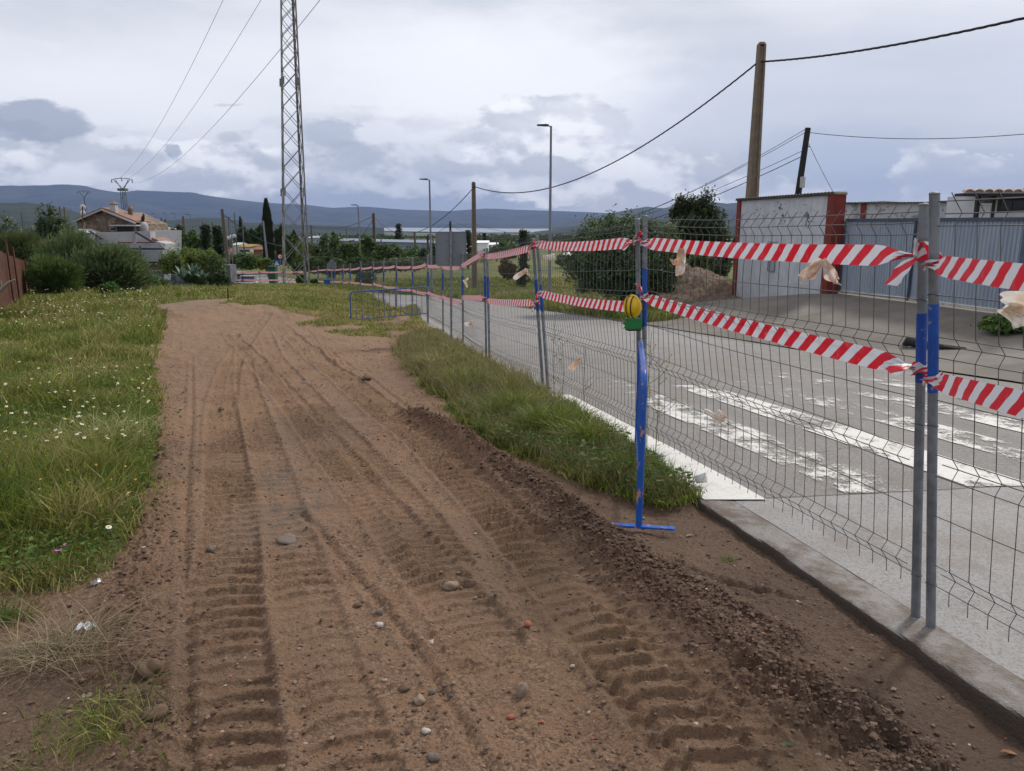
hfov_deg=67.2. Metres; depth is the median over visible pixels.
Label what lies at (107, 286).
bush
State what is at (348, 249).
bush
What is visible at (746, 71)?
power cable
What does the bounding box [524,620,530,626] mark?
brick fragment
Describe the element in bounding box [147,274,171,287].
bush
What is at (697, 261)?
bush
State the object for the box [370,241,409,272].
bush
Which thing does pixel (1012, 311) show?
torn tape scrap
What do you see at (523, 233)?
conifer tree
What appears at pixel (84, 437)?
field daisies
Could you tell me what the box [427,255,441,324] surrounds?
fence panel
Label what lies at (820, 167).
power cable
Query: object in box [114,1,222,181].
power cable
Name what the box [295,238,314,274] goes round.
bush
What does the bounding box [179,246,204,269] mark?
bush
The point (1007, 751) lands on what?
fallen leaf
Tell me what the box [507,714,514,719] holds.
brick fragment
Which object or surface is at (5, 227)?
bush
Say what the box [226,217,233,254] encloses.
street lamp
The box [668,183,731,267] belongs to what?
tree
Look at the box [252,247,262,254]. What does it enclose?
warehouse
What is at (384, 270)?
fence panel
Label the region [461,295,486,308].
barrier tape
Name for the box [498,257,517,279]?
bush
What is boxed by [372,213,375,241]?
utility pole
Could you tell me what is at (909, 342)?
rubber hump
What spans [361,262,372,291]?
fence panel
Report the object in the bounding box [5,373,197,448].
seed grass
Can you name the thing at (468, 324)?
torn tape scrap
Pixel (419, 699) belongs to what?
stone
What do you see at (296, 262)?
cypress tree
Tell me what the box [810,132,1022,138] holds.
power cable
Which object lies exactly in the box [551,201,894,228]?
mountains
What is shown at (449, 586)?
stone
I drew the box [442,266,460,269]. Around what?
barrier tape
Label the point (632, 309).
warning lamp
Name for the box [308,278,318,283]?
bush
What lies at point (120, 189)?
power pylon
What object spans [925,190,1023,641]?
fence panel
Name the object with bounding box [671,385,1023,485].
road marking
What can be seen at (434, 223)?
power cable
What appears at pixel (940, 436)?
zebra crossing
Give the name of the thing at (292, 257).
bush
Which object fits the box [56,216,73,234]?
bush
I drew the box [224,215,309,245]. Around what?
power cable
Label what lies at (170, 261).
bush
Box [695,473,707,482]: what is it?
plastic cup
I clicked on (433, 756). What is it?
stone
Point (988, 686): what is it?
kerb
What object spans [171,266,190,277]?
agave
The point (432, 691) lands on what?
stone
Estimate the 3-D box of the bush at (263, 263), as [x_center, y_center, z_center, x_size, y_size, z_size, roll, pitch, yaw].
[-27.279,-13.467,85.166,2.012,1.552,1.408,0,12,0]
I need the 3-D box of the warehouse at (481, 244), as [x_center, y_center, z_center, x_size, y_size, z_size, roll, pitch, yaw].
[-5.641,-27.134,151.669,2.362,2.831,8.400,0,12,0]
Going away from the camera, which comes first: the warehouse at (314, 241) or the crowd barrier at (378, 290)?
the crowd barrier at (378, 290)
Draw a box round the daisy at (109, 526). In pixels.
[103,525,111,558]
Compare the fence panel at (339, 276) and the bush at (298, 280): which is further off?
the fence panel at (339, 276)
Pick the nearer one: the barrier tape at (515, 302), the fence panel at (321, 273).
the barrier tape at (515, 302)
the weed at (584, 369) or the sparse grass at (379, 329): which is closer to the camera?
the weed at (584, 369)
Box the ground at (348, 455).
[0,227,1023,770]
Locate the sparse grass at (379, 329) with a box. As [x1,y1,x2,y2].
[277,305,428,337]
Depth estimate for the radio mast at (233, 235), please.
117.51 m
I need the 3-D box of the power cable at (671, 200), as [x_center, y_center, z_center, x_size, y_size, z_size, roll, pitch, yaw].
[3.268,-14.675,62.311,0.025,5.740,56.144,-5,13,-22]
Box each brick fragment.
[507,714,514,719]
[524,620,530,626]
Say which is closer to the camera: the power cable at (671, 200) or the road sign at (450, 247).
the road sign at (450, 247)
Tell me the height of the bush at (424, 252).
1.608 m
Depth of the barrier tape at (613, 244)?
7.63 m
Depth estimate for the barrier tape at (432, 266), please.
21.83 m
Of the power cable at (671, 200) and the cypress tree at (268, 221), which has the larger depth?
the cypress tree at (268, 221)
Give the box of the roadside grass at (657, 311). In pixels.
[316,276,731,321]
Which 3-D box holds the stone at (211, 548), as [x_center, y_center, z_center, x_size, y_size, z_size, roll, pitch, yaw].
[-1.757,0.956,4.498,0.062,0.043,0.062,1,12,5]
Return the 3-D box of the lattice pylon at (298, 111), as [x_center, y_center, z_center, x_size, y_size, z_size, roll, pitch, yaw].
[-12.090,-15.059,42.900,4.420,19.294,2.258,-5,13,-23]
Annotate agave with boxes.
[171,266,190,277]
[187,263,198,275]
[196,270,208,278]
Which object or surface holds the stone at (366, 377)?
on the ground at (348, 455)
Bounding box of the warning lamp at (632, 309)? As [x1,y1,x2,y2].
[622,295,641,330]
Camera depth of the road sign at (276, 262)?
87.00 m
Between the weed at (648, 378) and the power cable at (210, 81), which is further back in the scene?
the power cable at (210, 81)
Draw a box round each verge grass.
[391,327,706,510]
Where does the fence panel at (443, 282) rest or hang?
on the kerb at (988, 686)
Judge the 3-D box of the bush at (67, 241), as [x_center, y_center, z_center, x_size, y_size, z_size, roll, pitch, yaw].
[-20.988,-5.709,36.510,4.380,4.125,3.660,0,12,0]
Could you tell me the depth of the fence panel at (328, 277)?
52.63 m
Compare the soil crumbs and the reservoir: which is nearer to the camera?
the soil crumbs
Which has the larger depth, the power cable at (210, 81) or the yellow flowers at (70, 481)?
the power cable at (210, 81)
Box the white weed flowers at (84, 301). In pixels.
[0,287,213,323]
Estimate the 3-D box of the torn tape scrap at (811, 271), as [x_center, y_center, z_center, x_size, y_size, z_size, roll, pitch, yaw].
[1.550,-0.571,3.863,0.231,0.140,0.077,-1,12,-7]
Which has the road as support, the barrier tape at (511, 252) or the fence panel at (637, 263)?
the fence panel at (637, 263)
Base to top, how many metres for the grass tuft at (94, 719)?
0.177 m
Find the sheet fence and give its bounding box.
[0,241,33,310]
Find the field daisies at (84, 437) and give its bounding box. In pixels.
[0,288,150,438]
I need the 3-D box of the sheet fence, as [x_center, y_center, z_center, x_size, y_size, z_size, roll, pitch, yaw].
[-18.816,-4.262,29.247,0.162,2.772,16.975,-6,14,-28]
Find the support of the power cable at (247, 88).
attached to the power pylon at (120, 189)
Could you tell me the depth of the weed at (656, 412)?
6.26 m
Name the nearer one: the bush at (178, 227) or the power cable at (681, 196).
the power cable at (681, 196)
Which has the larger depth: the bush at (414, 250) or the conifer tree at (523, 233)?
the conifer tree at (523, 233)
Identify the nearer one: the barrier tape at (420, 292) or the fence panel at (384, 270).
the barrier tape at (420, 292)
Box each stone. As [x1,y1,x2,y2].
[206,545,215,552]
[276,533,296,544]
[353,602,361,607]
[361,375,371,380]
[375,608,383,614]
[375,622,382,627]
[398,683,409,691]
[412,693,425,705]
[421,727,430,733]
[428,688,436,694]
[428,752,439,761]
[442,581,458,591]
[516,681,527,697]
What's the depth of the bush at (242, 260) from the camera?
102.40 m
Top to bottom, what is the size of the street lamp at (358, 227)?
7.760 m
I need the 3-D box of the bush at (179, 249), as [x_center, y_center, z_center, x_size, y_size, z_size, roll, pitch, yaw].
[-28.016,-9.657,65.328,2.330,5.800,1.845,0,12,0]
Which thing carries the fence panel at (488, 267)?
on the kerb at (988, 686)
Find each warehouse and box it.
[233,242,246,252]
[237,244,261,251]
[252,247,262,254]
[306,236,328,245]
[340,238,434,249]
[477,240,489,252]
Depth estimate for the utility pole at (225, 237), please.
64.75 m
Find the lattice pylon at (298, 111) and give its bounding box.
[279,0,309,283]
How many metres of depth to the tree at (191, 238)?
102.65 m
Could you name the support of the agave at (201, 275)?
on the ground at (348, 455)
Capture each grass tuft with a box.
[0,584,63,632]
[0,585,209,699]
[0,604,89,688]
[0,646,207,770]
[32,621,174,700]
[715,554,743,563]
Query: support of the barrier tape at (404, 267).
attached to the fence panel at (397, 263)
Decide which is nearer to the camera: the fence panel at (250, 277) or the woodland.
the fence panel at (250, 277)
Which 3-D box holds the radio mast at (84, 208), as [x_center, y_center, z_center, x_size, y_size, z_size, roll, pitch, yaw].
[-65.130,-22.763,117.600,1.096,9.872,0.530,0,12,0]
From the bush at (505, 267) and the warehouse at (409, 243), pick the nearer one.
the bush at (505, 267)
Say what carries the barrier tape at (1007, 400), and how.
attached to the fence panel at (933, 358)
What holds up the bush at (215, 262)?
on the ground at (348, 455)
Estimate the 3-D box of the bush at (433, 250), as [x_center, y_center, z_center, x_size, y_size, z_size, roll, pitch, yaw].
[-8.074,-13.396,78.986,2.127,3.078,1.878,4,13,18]
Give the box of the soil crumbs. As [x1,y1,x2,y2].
[0,333,1006,770]
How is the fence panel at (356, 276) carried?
on the kerb at (988, 686)
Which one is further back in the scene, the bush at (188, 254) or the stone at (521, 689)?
the bush at (188, 254)
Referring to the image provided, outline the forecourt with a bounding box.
[587,294,1023,381]
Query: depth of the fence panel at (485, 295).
14.77 m
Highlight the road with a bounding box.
[237,271,1023,679]
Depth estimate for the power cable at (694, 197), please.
43.67 m
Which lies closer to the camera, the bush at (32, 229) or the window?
the window
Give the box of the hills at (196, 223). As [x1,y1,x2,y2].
[160,217,383,235]
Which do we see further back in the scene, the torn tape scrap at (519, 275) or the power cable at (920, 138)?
the power cable at (920, 138)
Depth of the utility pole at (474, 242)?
60.75 m
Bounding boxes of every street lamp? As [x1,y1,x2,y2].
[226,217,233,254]
[353,204,361,289]
[419,178,433,292]
[537,124,551,291]
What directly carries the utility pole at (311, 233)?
on the ground at (348, 455)
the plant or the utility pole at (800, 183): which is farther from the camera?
the utility pole at (800, 183)
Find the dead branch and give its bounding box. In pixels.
[0,279,14,291]
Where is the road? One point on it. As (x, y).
(999, 643)
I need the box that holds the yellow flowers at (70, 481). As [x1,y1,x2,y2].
[7,427,136,495]
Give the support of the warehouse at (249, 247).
on the ground at (348, 455)
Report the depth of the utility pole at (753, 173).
29.50 m
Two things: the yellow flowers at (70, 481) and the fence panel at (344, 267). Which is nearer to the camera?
the yellow flowers at (70, 481)
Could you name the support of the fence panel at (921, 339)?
on the kerb at (988, 686)
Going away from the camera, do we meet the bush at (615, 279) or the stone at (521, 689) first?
the stone at (521, 689)
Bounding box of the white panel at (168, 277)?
[164,274,170,279]
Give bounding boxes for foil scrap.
[75,621,95,630]
[88,578,100,586]
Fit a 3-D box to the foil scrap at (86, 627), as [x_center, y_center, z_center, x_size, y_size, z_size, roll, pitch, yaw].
[-1.932,1.087,3.494,0.086,0.027,0.058,0,6,2]
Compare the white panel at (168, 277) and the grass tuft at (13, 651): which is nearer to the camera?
the grass tuft at (13, 651)
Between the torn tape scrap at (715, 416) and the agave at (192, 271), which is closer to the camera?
the torn tape scrap at (715, 416)
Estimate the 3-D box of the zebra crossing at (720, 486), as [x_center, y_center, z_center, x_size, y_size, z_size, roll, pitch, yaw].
[1.040,0.455,7.598,0.439,0.268,4.738,-3,12,-13]
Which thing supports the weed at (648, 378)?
on the zebra crossing at (720, 486)
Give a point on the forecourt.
(964, 330)
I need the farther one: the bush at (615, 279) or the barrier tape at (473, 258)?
the bush at (615, 279)
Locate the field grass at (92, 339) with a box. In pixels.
[0,282,247,599]
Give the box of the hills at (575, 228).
[529,220,735,234]
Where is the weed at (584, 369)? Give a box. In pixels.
[571,345,598,401]
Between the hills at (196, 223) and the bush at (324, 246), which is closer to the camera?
the bush at (324, 246)
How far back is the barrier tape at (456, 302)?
18.23 m
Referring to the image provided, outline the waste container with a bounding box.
[267,266,277,282]
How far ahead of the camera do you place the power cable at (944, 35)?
21.34 m
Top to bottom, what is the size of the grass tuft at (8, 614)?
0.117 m
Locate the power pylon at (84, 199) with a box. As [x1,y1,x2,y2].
[77,191,88,213]
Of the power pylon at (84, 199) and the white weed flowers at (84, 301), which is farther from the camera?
the power pylon at (84, 199)
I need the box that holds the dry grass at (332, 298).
[219,282,421,318]
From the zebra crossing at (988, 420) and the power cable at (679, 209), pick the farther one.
the power cable at (679, 209)
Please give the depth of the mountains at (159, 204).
8848.44 m
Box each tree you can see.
[33,202,69,244]
[198,223,214,250]
[209,224,225,262]
[261,197,275,276]
[291,230,299,273]
[394,223,402,239]
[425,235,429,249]
[465,229,471,268]
[514,228,531,286]
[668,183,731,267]
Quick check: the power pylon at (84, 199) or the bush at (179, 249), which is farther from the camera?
the power pylon at (84, 199)
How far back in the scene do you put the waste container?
82.89 m
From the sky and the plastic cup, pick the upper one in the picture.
the sky
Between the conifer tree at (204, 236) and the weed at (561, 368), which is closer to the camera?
the weed at (561, 368)
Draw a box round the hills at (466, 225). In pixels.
[388,223,536,227]
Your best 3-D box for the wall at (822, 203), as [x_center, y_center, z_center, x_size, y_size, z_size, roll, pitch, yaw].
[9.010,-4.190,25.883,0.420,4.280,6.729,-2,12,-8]
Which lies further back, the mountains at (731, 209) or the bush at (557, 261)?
the mountains at (731, 209)
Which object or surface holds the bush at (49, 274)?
on the ground at (348, 455)
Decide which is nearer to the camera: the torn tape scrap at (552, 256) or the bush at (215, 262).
the torn tape scrap at (552, 256)
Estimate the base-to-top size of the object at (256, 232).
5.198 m
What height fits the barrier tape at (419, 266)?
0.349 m
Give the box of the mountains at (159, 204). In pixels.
[0,184,606,227]
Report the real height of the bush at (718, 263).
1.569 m
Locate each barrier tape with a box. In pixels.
[244,279,258,280]
[261,279,281,280]
[396,266,410,268]
[412,264,426,268]
[412,290,425,294]
[426,291,441,298]
[427,265,440,271]
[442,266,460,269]
[442,295,460,304]
[461,251,485,267]
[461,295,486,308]
[485,239,535,258]
[486,291,539,311]
[533,231,642,250]
[537,283,641,311]
[640,238,942,285]
[640,293,926,376]
[919,371,1023,417]
[920,256,1023,291]
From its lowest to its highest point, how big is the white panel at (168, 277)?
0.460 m
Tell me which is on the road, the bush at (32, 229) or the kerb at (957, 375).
the kerb at (957, 375)
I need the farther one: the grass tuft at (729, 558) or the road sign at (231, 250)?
the road sign at (231, 250)
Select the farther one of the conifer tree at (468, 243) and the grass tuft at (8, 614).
the conifer tree at (468, 243)
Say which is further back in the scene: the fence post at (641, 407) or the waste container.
the waste container
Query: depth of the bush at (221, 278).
55.40 m
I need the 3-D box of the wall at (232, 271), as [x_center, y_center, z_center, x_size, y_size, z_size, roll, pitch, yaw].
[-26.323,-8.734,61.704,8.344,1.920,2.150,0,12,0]
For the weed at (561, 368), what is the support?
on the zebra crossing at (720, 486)
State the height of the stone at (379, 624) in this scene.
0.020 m
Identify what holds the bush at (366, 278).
on the ground at (348, 455)
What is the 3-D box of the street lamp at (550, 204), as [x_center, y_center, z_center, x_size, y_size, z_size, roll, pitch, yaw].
[1.458,-7.604,34.677,0.721,7.954,0.220,0,12,0]
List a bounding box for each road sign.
[229,248,233,263]
[274,260,279,267]
[327,259,336,283]
[435,231,466,338]
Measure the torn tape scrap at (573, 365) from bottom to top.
0.185 m
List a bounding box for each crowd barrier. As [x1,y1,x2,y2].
[349,287,426,319]
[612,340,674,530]
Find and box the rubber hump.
[902,336,965,348]
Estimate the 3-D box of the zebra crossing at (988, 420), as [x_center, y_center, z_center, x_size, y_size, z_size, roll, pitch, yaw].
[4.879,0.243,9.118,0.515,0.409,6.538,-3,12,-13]
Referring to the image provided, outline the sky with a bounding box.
[0,0,1023,212]
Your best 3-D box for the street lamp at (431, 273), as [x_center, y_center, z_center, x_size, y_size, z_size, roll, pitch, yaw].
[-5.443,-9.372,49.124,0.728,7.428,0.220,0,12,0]
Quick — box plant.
[970,312,1022,334]
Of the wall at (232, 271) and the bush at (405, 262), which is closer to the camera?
the bush at (405, 262)
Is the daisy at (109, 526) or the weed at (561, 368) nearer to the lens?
the daisy at (109, 526)
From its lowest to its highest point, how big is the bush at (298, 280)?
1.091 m
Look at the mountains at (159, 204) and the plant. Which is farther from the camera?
the mountains at (159, 204)
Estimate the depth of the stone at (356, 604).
3.75 m
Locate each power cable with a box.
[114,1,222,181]
[131,0,260,176]
[137,0,319,182]
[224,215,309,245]
[376,187,473,233]
[449,129,804,238]
[456,157,799,242]
[460,133,803,239]
[474,63,755,192]
[479,151,800,233]
[761,17,1023,62]
[807,141,832,190]
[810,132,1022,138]
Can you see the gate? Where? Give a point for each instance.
(1012, 244)
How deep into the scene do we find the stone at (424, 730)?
2.77 m
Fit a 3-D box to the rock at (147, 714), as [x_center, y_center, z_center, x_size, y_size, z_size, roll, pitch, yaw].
[-1.305,1.203,2.824,0.068,0.052,0.106,6,13,26]
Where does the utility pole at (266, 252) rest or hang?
on the ground at (348, 455)
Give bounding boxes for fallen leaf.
[781,741,792,745]
[1000,749,1015,753]
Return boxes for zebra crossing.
[562,395,763,498]
[610,380,910,491]
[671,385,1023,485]
[742,377,1023,461]
[780,373,1023,432]
[828,373,955,397]
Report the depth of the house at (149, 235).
68.21 m
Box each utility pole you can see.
[182,216,185,233]
[220,209,231,285]
[262,221,268,278]
[310,225,312,243]
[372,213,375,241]
[472,182,477,287]
[745,42,765,197]
[795,128,810,193]
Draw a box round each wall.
[151,264,236,286]
[732,191,847,297]
[838,202,946,293]
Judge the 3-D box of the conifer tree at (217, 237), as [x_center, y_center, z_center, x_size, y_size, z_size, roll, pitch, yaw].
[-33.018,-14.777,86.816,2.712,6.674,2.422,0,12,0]
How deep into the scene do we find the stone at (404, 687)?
3.03 m
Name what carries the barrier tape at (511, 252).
attached to the fence panel at (488, 267)
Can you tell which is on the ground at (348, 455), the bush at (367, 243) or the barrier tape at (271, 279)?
the bush at (367, 243)
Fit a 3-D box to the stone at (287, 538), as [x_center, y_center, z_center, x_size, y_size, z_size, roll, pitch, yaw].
[-1.357,0.931,4.625,0.122,0.046,0.162,-4,13,-18]
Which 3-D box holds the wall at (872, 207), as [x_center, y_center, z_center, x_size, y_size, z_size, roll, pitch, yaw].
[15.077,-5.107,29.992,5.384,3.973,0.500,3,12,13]
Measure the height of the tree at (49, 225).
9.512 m
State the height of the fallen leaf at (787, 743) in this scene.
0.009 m
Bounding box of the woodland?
[15,227,734,247]
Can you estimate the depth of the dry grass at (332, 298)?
30.55 m
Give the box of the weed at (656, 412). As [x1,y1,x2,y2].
[644,350,676,451]
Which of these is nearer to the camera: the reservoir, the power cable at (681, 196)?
the power cable at (681, 196)
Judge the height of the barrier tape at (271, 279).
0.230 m
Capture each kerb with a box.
[237,270,1023,387]
[422,320,1023,744]
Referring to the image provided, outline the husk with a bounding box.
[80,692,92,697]
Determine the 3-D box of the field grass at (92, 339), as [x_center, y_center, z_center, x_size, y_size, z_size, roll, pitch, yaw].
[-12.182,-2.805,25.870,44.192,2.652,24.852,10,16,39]
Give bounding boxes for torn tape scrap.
[464,320,474,327]
[513,268,529,279]
[543,253,555,260]
[569,355,581,370]
[670,248,685,275]
[703,409,725,422]
[798,258,841,284]
[997,291,1023,328]
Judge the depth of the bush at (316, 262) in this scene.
60.58 m
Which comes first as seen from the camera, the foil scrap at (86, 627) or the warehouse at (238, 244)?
the foil scrap at (86, 627)
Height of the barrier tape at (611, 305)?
0.426 m
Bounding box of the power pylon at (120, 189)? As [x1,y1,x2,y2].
[111,178,132,210]
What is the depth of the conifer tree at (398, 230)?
185.89 m
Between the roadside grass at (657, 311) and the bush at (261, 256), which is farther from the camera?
the bush at (261, 256)
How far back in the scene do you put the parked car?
71.92 m
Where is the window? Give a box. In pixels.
[997,198,1023,211]
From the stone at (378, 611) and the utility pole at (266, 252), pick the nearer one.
the stone at (378, 611)
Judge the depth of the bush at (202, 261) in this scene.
60.10 m
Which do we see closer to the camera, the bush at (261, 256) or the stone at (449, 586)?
the stone at (449, 586)
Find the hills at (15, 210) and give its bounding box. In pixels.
[0,203,80,232]
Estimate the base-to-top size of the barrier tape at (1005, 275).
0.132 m
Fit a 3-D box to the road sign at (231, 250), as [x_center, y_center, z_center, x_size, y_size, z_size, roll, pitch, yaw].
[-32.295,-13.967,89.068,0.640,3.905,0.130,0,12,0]
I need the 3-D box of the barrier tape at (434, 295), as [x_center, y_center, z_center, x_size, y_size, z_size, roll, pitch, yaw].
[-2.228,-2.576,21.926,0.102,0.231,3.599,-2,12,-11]
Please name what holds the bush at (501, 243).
on the ground at (348, 455)
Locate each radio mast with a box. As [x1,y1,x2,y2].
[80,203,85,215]
[227,212,244,268]
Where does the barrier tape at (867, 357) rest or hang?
attached to the fence panel at (921, 339)
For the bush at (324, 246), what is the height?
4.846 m
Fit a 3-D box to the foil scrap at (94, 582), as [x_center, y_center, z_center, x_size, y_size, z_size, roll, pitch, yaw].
[-2.145,1.011,3.966,0.033,0.022,0.068,14,17,29]
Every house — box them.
[73,201,181,269]
[945,188,1023,217]
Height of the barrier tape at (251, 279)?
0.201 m
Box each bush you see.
[0,211,20,235]
[0,227,46,264]
[21,216,40,236]
[23,249,90,293]
[29,222,104,262]
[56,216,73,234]
[65,239,156,290]
[98,280,121,293]
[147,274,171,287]
[156,247,187,276]
[170,221,185,250]
[171,239,192,267]
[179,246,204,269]
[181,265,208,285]
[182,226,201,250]
[192,247,222,268]
[202,249,228,285]
[211,268,231,286]
[229,251,260,269]
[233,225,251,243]
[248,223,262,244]
[256,252,287,266]
[256,257,274,270]
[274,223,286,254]
[281,231,297,268]
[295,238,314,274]
[295,254,344,274]
[295,273,307,282]
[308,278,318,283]
[310,226,343,275]
[327,229,339,278]
[336,238,363,274]
[340,256,385,273]
[353,270,376,284]
[355,235,379,258]
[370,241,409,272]
[382,255,426,271]
[404,245,424,268]
[414,247,429,262]
[428,240,435,269]
[489,240,519,260]
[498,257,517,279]
[555,254,568,266]
[559,203,686,300]
[687,254,709,270]
[703,256,733,277]
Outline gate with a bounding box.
[838,217,1023,314]
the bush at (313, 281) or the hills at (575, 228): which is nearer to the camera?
the bush at (313, 281)
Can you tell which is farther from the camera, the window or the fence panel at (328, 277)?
the fence panel at (328, 277)
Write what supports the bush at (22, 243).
on the ground at (348, 455)
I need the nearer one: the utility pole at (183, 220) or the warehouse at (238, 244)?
the utility pole at (183, 220)
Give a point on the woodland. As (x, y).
(513, 238)
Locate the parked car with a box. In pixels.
[238,275,259,284]
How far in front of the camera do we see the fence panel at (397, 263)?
29.14 m
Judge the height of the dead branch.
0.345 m
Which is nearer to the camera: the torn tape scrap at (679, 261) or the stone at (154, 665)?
the stone at (154, 665)
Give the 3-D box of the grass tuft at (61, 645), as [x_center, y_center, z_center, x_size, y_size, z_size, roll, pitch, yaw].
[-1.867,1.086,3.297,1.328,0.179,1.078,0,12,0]
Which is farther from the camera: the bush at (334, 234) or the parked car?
the bush at (334, 234)
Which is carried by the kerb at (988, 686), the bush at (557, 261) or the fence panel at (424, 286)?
the fence panel at (424, 286)
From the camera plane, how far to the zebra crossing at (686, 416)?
7.21 m
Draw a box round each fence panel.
[243,269,259,282]
[318,265,326,282]
[327,269,334,284]
[334,264,342,284]
[343,264,349,285]
[350,263,360,288]
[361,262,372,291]
[373,260,383,301]
[383,259,395,306]
[396,258,411,310]
[412,256,427,320]
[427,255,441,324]
[442,253,461,336]
[461,248,486,354]
[486,238,543,387]
[535,218,640,422]
[642,203,928,617]
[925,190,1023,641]
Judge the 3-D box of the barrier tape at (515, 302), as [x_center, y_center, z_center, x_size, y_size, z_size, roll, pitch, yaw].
[-0.014,-1.296,11.480,0.210,0.493,3.860,-2,12,-11]
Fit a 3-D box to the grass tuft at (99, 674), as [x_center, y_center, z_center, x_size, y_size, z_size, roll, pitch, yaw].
[-1.635,1.120,3.158,0.599,0.134,0.691,-9,15,-37]
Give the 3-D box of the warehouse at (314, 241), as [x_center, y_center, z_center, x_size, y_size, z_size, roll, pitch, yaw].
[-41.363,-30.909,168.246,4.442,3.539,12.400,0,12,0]
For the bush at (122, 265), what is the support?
on the ground at (348, 455)
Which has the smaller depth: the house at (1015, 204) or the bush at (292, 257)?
the house at (1015, 204)
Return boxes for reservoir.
[384,228,552,232]
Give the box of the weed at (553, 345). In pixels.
[544,306,560,392]
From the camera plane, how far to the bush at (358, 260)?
56.95 m
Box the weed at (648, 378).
[640,333,666,451]
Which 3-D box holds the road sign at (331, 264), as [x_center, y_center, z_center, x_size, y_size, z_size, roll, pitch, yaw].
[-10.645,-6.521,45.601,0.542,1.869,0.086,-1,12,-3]
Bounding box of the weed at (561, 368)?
[551,338,567,394]
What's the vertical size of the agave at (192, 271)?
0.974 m
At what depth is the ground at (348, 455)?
3.70 m
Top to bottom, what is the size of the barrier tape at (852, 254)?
0.200 m
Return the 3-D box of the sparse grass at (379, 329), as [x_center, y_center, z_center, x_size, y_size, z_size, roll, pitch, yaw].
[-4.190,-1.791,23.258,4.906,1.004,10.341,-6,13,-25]

